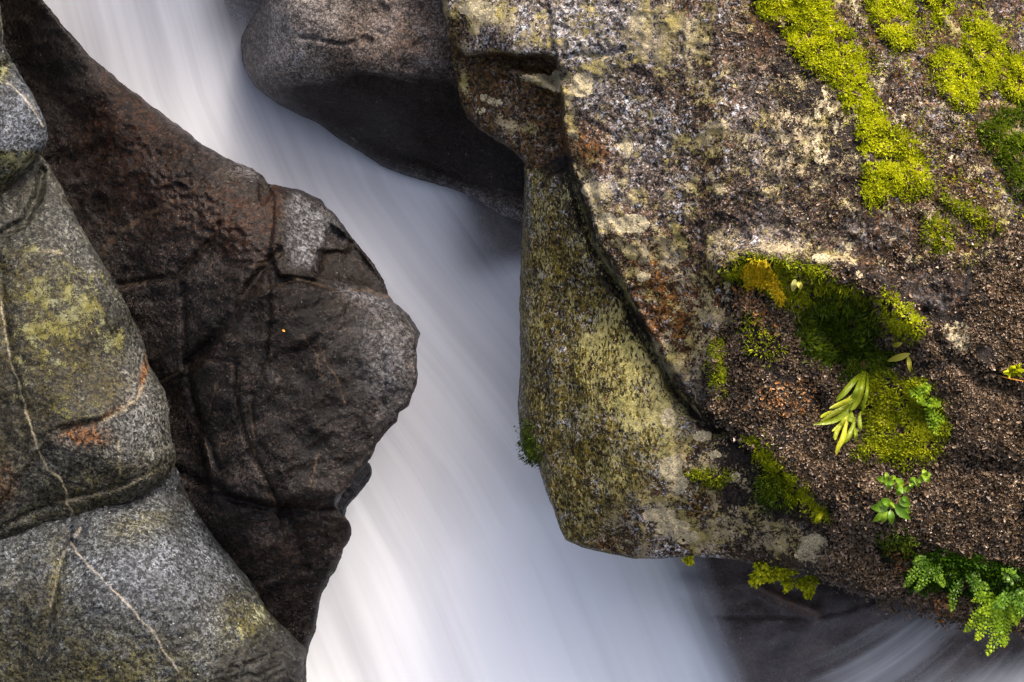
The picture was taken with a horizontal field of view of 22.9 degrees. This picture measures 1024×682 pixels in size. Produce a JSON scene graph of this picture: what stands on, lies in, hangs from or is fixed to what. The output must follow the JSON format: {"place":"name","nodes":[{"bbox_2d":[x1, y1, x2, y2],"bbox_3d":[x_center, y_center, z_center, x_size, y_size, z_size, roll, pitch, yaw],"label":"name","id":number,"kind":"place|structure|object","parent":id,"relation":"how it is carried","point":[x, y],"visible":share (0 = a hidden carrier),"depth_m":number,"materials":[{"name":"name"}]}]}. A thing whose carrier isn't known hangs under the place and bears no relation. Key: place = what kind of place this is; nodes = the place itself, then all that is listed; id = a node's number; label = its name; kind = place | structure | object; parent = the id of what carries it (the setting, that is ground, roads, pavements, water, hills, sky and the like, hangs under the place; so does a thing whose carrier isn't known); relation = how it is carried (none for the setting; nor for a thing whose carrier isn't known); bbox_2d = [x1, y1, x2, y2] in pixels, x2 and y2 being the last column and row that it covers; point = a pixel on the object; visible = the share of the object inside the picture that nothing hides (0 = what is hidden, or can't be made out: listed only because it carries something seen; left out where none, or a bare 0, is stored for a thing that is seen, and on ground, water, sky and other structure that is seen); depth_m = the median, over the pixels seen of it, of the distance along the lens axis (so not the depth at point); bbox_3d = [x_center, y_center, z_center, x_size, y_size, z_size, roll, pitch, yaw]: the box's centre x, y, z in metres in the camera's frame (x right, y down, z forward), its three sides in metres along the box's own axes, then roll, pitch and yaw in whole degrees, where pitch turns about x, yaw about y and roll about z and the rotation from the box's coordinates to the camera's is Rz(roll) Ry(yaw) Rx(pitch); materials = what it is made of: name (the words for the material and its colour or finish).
{"place":"outdoors","nodes":[
{"label":"outdoors","id":0,"kind":"place"},
{"bbox_2d":[0,6,47,194],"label":"boulder","id":1,"kind":"object","parent":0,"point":[23,134],"visible":0.98,"depth_m":9.86,"materials":[{"name":"grey stone"}]},
{"bbox_2d":[225,0,262,17],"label":"ground","id":2,"kind":"structure","parent":0,"point":[248,8],"depth_m":11.68,"materials":[{"name":"grey stone"}]},
{"bbox_2d":[0,155,175,538],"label":"boulder","id":3,"kind":"object","parent":2,"relation":"on","point":[84,418],"visible":0.98,"depth_m":9.80,"materials":[{"name":"grey stone"}]},
{"bbox_2d":[0,466,306,681],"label":"boulder","id":4,"kind":"object","parent":2,"relation":"on","point":[154,585],"visible":0.94,"depth_m":9.74,"materials":[{"name":"grey stone"}]},
{"bbox_2d":[0,0,419,681],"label":"boulder","id":5,"kind":"object","parent":2,"relation":"on","point":[222,270],"visible":0.49,"depth_m":10.00,"materials":[{"name":"stone"}]},
{"bbox_2d":[338,462,371,515],"bbox_3d":[-0.665,0.608,10.242,0.205,0.317,0.252,0,90,0],"label":"wedged stone","id":6,"kind":"object","parent":5,"relation":"on","point":[354,488],"visible":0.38,"depth_m":10.11,"materials":[{"name":"grey stone"}]},
{"bbox_2d":[241,0,524,225],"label":"boulder","id":7,"kind":"object","parent":2,"relation":"on","point":[375,81],"visible":0.41,"depth_m":10.42,"materials":[{"name":"grey stone"}]},
{"bbox_2d":[441,0,1023,633],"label":"boulder","id":8,"kind":"object","parent":2,"relation":"on","point":[647,210],"visible":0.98,"depth_m":9.56,"materials":[{"name":"grey stone"}]},
{"bbox_2d":[513,418,542,468],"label":"moss cushion","id":9,"kind":"object","parent":8,"relation":"on","point":[528,449],"visible":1,"depth_m":10.03,"materials":[{"name":"green plant"}]},
{"bbox_2d":[681,556,693,565],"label":"moss tuft","id":10,"kind":"object","parent":8,"relation":"hanging from","point":[687,561],"visible":1,"depth_m":9.75,"materials":[{"name":"green plant"}]},
{"bbox_2d":[681,462,736,492],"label":"moss cushion","id":11,"kind":"object","parent":8,"relation":"on","point":[704,476],"visible":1,"depth_m":9.56,"materials":[{"name":"green plant"}]},
{"bbox_2d":[703,334,731,398],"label":"moss cushion","id":12,"kind":"object","parent":8,"relation":"on","point":[722,374],"visible":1,"depth_m":9.45,"materials":[{"name":"green plant"}]},
{"bbox_2d":[731,285,778,334],"bbox_3d":[0.894,-0.120,9.387,0.238,0.133,0.096,32,53,28],"label":"liverwort","id":13,"kind":"object","parent":8,"relation":"on","point":[741,299],"visible":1,"depth_m":9.38,"materials":[{"name":"brown plant"}]},
{"bbox_2d":[748,560,776,588],"bbox_3d":[0.959,0.879,9.671,0.123,0.142,0.064,0,0,0],"label":"moss tuft","id":14,"kind":"object","parent":8,"relation":"hanging from","point":[760,574],"visible":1,"depth_m":9.66,"materials":[{"name":"green plant"}]},
{"bbox_2d":[739,255,786,307],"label":"moss cushion","id":15,"kind":"object","parent":8,"relation":"on","point":[757,270],"visible":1,"depth_m":9.32,"materials":[{"name":"yellow plant"}]},
{"bbox_2d":[749,467,804,516],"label":"moss cushion","id":16,"kind":"object","parent":8,"relation":"on","point":[767,499],"visible":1,"depth_m":9.45,"materials":[{"name":"green plant"}]},
{"bbox_2d":[718,248,839,308],"bbox_3d":[0.990,-0.236,9.322,0.464,0.237,0.127,5,45,5],"label":"moss cushion","id":17,"kind":"object","parent":8,"relation":"on","point":[810,272],"visible":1,"depth_m":9.28,"materials":[{"name":"green plant"}]},
{"bbox_2d":[791,279,796,291],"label":"leaf","id":18,"kind":"object","parent":17,"relation":"attached to","point":[793,284],"visible":1,"depth_m":9.27,"materials":[{"name":"plant"}]},
{"bbox_2d":[744,379,819,427],"bbox_3d":[1.007,0.231,9.406,0.287,0.103,0.186,0,90,0],"label":"liverwort","id":19,"kind":"object","parent":8,"relation":"on","point":[746,407],"visible":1,"depth_m":9.39,"materials":[{"name":"brown plant"}]},
{"bbox_2d":[739,427,833,525],"bbox_3d":[1.015,0.508,9.406,0.454,0.309,0.097,28,51,25],"label":"moss cushion","id":20,"kind":"object","parent":8,"relation":"on","point":[788,479],"visible":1,"depth_m":9.42,"materials":[{"name":"green plant"}]},
{"bbox_2d":[814,513,822,521],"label":"leaf","id":21,"kind":"object","parent":20,"relation":"attached to","point":[818,517],"visible":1,"depth_m":9.41,"materials":[{"name":"plant"}]},
{"bbox_2d":[773,566,799,581],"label":"moss tuft","id":22,"kind":"object","parent":8,"relation":"hanging from","point":[787,572],"visible":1,"depth_m":9.66,"materials":[{"name":"green plant"}]},
{"bbox_2d":[780,575,795,593],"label":"moss tuft","id":23,"kind":"object","parent":8,"relation":"hanging from","point":[788,583],"visible":1,"depth_m":9.68,"materials":[{"name":"green plant"}]},
{"bbox_2d":[720,6,867,248],"bbox_3d":[1.040,-0.797,9.371,0.534,0.913,0.197,0,0,0],"label":"lichen","id":24,"kind":"object","parent":8,"relation":"on","point":[835,220],"visible":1,"depth_m":9.35},
{"bbox_2d":[795,575,819,599],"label":"moss tuft","id":25,"kind":"object","parent":8,"relation":"hanging from","point":[806,587],"visible":1,"depth_m":9.67,"materials":[{"name":"green plant"}]},
{"bbox_2d":[778,274,883,335],"bbox_3d":[1.188,-0.153,9.395,0.441,0.363,0.193,8,46,8],"label":"moss cushion","id":26,"kind":"object","parent":8,"relation":"on","point":[804,298],"visible":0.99,"depth_m":9.34,"materials":[{"name":"green plant"}]},
{"bbox_2d":[797,282,802,288],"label":"leaf","id":27,"kind":"object","parent":26,"relation":"attached to","point":[799,285],"visible":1,"depth_m":9.27,"materials":[{"name":"plant"}]},
{"bbox_2d":[788,288,880,370],"bbox_3d":[1.210,-0.042,9.461,0.376,0.322,0.349,0,0,0],"label":"moss cushion","id":28,"kind":"object","parent":8,"relation":"on","point":[832,352],"visible":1,"depth_m":9.49,"materials":[{"name":"green plant"}]},
{"bbox_2d":[813,361,868,454],"bbox_3d":[1.271,0.224,9.374,0.163,0.165,0.409,27,51,24],"label":"strap fern","id":29,"kind":"object","parent":8,"relation":"on","point":[854,398],"visible":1,"depth_m":9.34,"materials":[{"name":"green plant"}]},
{"bbox_2d":[751,0,938,216],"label":"moss cushion","id":30,"kind":"object","parent":8,"relation":"on","point":[901,184],"visible":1,"depth_m":9.38,"materials":[{"name":"green plant"}]},
{"bbox_2d":[702,208,1023,640],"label":"soil","id":31,"kind":"structure","parent":8,"relation":"on","point":[993,543],"depth_m":9.27,"materials":[{"name":"brown soil"}]},
{"bbox_2d":[725,307,796,369],"bbox_3d":[0.920,-0.011,9.396,0.304,0.189,0.128,19,48,18],"label":"moss cushion","id":32,"kind":"object","parent":31,"relation":"on","point":[750,335],"visible":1,"depth_m":9.39,"materials":[{"name":"green plant"}]},
{"bbox_2d":[870,469,930,524],"bbox_3d":[1.414,0.567,9.187,0.221,0.202,0.046,0,0,0],"label":"seedling","id":33,"kind":"object","parent":31,"relation":"on","point":[902,509],"visible":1,"depth_m":9.18,"materials":[{"name":"green plant"}]},
{"bbox_2d":[903,555,945,592],"bbox_3d":[1.504,0.851,9.225,0.158,0.140,0.067,0,0,0],"label":"fern","id":34,"kind":"object","parent":31,"relation":"on","point":[917,562],"visible":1,"depth_m":9.21,"materials":[{"name":"green plant"}]},
{"bbox_2d":[947,571,989,611],"bbox_3d":[1.666,0.916,9.248,0.164,0.150,0.063,0,0,0],"label":"fern","id":35,"kind":"object","parent":31,"relation":"on","point":[976,586],"visible":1,"depth_m":9.23,"materials":[{"name":"green plant"}]},
{"bbox_2d":[963,590,1023,655],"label":"fern","id":36,"kind":"object","parent":31,"relation":"on","point":[999,616],"visible":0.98,"depth_m":9.30,"materials":[{"name":"green plant"}]},
{"bbox_2d":[992,567,1023,617],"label":"fern","id":37,"kind":"object","parent":31,"relation":"attached to","point":[1016,599],"visible":1,"depth_m":9.27,"materials":[{"name":"green plant"}]},
{"bbox_2d":[837,338,896,387],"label":"moss cushion","id":38,"kind":"object","parent":8,"relation":"on","point":[879,357],"visible":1,"depth_m":9.44,"materials":[{"name":"green plant"}]},
{"bbox_2d":[861,0,919,58],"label":"moss cushion","id":39,"kind":"object","parent":8,"relation":"on","point":[896,10],"visible":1,"depth_m":9.49,"materials":[{"name":"plant"}]},
{"bbox_2d":[886,549,910,579],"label":"liverwort","id":40,"kind":"object","parent":8,"relation":"on","point":[897,564],"visible":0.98,"depth_m":9.36,"materials":[{"name":"brown plant"}]},
{"bbox_2d":[887,353,909,361],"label":"leaf","id":41,"kind":"object","parent":8,"relation":"attached to","point":[899,357],"visible":1,"depth_m":9.31,"materials":[{"name":"green plant"}]},
{"bbox_2d":[866,284,931,347],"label":"moss cushion","id":42,"kind":"object","parent":8,"relation":"on","point":[900,324],"visible":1,"depth_m":9.21,"materials":[{"name":"green plant"}]},
{"bbox_2d":[892,342,901,347],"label":"leaf","id":43,"kind":"object","parent":42,"relation":"attached to","point":[896,344],"visible":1,"depth_m":9.31,"materials":[{"name":"green plant"}]},
{"bbox_2d":[847,364,953,477],"bbox_3d":[1.426,0.286,9.328,0.384,0.431,0.272,0,0,0],"label":"moss cushion","id":44,"kind":"object","parent":8,"relation":"on","point":[915,417],"visible":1,"depth_m":9.30,"materials":[{"name":"green plant"}]},
{"bbox_2d":[908,382,947,438],"bbox_3d":[1.523,0.255,9.239,0.148,0.210,0.062,0,0,0],"label":"fern","id":45,"kind":"object","parent":44,"relation":"on","point":[926,386],"visible":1,"depth_m":9.22,"materials":[{"name":"green plant"}]},
{"bbox_2d":[873,525,929,566],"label":"moss cushion","id":46,"kind":"object","parent":8,"relation":"on","point":[903,545],"visible":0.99,"depth_m":9.27,"materials":[{"name":"green plant"}]},
{"bbox_2d":[907,356,911,371],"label":"leaf","id":47,"kind":"object","parent":8,"relation":"attached to","point":[909,364],"visible":1,"depth_m":9.27,"materials":[{"name":"green plant"}]},
{"bbox_2d":[835,0,1023,297],"bbox_3d":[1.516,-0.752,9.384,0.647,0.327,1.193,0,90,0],"label":"lichen","id":48,"kind":"object","parent":8,"relation":"on","point":[906,256],"visible":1,"depth_m":9.35},
{"bbox_2d":[918,0,957,27],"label":"moss cushion","id":49,"kind":"object","parent":8,"relation":"on","point":[936,6],"visible":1,"depth_m":9.54,"materials":[{"name":"plant"}]},
{"bbox_2d":[917,206,960,258],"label":"moss cushion","id":50,"kind":"object","parent":8,"relation":"on","point":[935,236],"visible":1,"depth_m":9.28,"materials":[{"name":"green plant"}]},
{"bbox_2d":[929,593,954,622],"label":"liverwort","id":51,"kind":"object","parent":8,"relation":"on","point":[938,607],"visible":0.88,"depth_m":9.39,"materials":[{"name":"brown plant"}]},
{"bbox_2d":[928,42,990,112],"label":"moss cushion","id":52,"kind":"object","parent":8,"relation":"on","point":[957,92],"visible":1,"depth_m":9.47,"materials":[{"name":"green plant"}]},
{"bbox_2d":[899,545,1023,602],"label":"moss cushion","id":53,"kind":"object","parent":8,"relation":"on","point":[950,562],"visible":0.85,"depth_m":9.29,"materials":[{"name":"green plant"}]},
{"bbox_2d":[929,184,1011,237],"bbox_3d":[1.690,-0.478,9.317,0.319,0.084,0.203,0,90,0],"label":"moss cushion","id":54,"kind":"object","parent":8,"relation":"on","point":[971,212],"visible":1,"depth_m":9.30,"materials":[{"name":"green plant"}]},
{"bbox_2d":[957,4,1011,93],"bbox_3d":[1.785,-1.101,9.532,0.214,0.353,0.154,0,0,0],"label":"moss cushion","id":55,"kind":"object","parent":8,"relation":"on","point":[988,69],"visible":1,"depth_m":9.53,"materials":[{"name":"green plant"}]},
{"bbox_2d":[975,95,1023,203],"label":"moss cushion","id":56,"kind":"object","parent":8,"relation":"on","point":[1005,147],"visible":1,"depth_m":9.42,"materials":[{"name":"green plant"}]},
{"bbox_2d":[993,49,1023,107],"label":"moss cushion","id":57,"kind":"object","parent":8,"relation":"on","point":[1017,62],"visible":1,"depth_m":9.52,"materials":[{"name":"green plant"}]},
{"bbox_2d":[1004,363,1023,377],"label":"sprout","id":58,"kind":"object","parent":8,"relation":"on","point":[1013,371],"visible":1,"depth_m":9.17,"materials":[{"name":"yellow plant"}]},
{"bbox_2d":[673,557,1023,681],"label":"rock slab","id":59,"kind":"object","parent":2,"relation":"on","point":[770,632],"visible":0.37,"depth_m":10.98,"materials":[{"name":"grey stone"}]},
{"bbox_2d":[43,0,727,681],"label":"water","id":60,"kind":"structure","parent":0,"point":[463,560],"depth_m":10.81,"materials":[{"name":"white liquid"}]},
{"bbox_2d":[462,193,522,260],"bbox_3d":[-0.099,-0.439,11.063,0.841,0.764,0.475,0,0,0],"label":"drowned rock","id":61,"kind":"object","parent":60,"relation":"in","point":[499,236],"visible":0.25,"depth_m":10.86,"materials":[{"name":"grey stone"}]},
{"bbox_2d":[822,619,1023,681],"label":"water","id":62,"kind":"structure","parent":0,"point":[901,653],"depth_m":10.94,"materials":[{"name":"grey liquid"}]}
]}

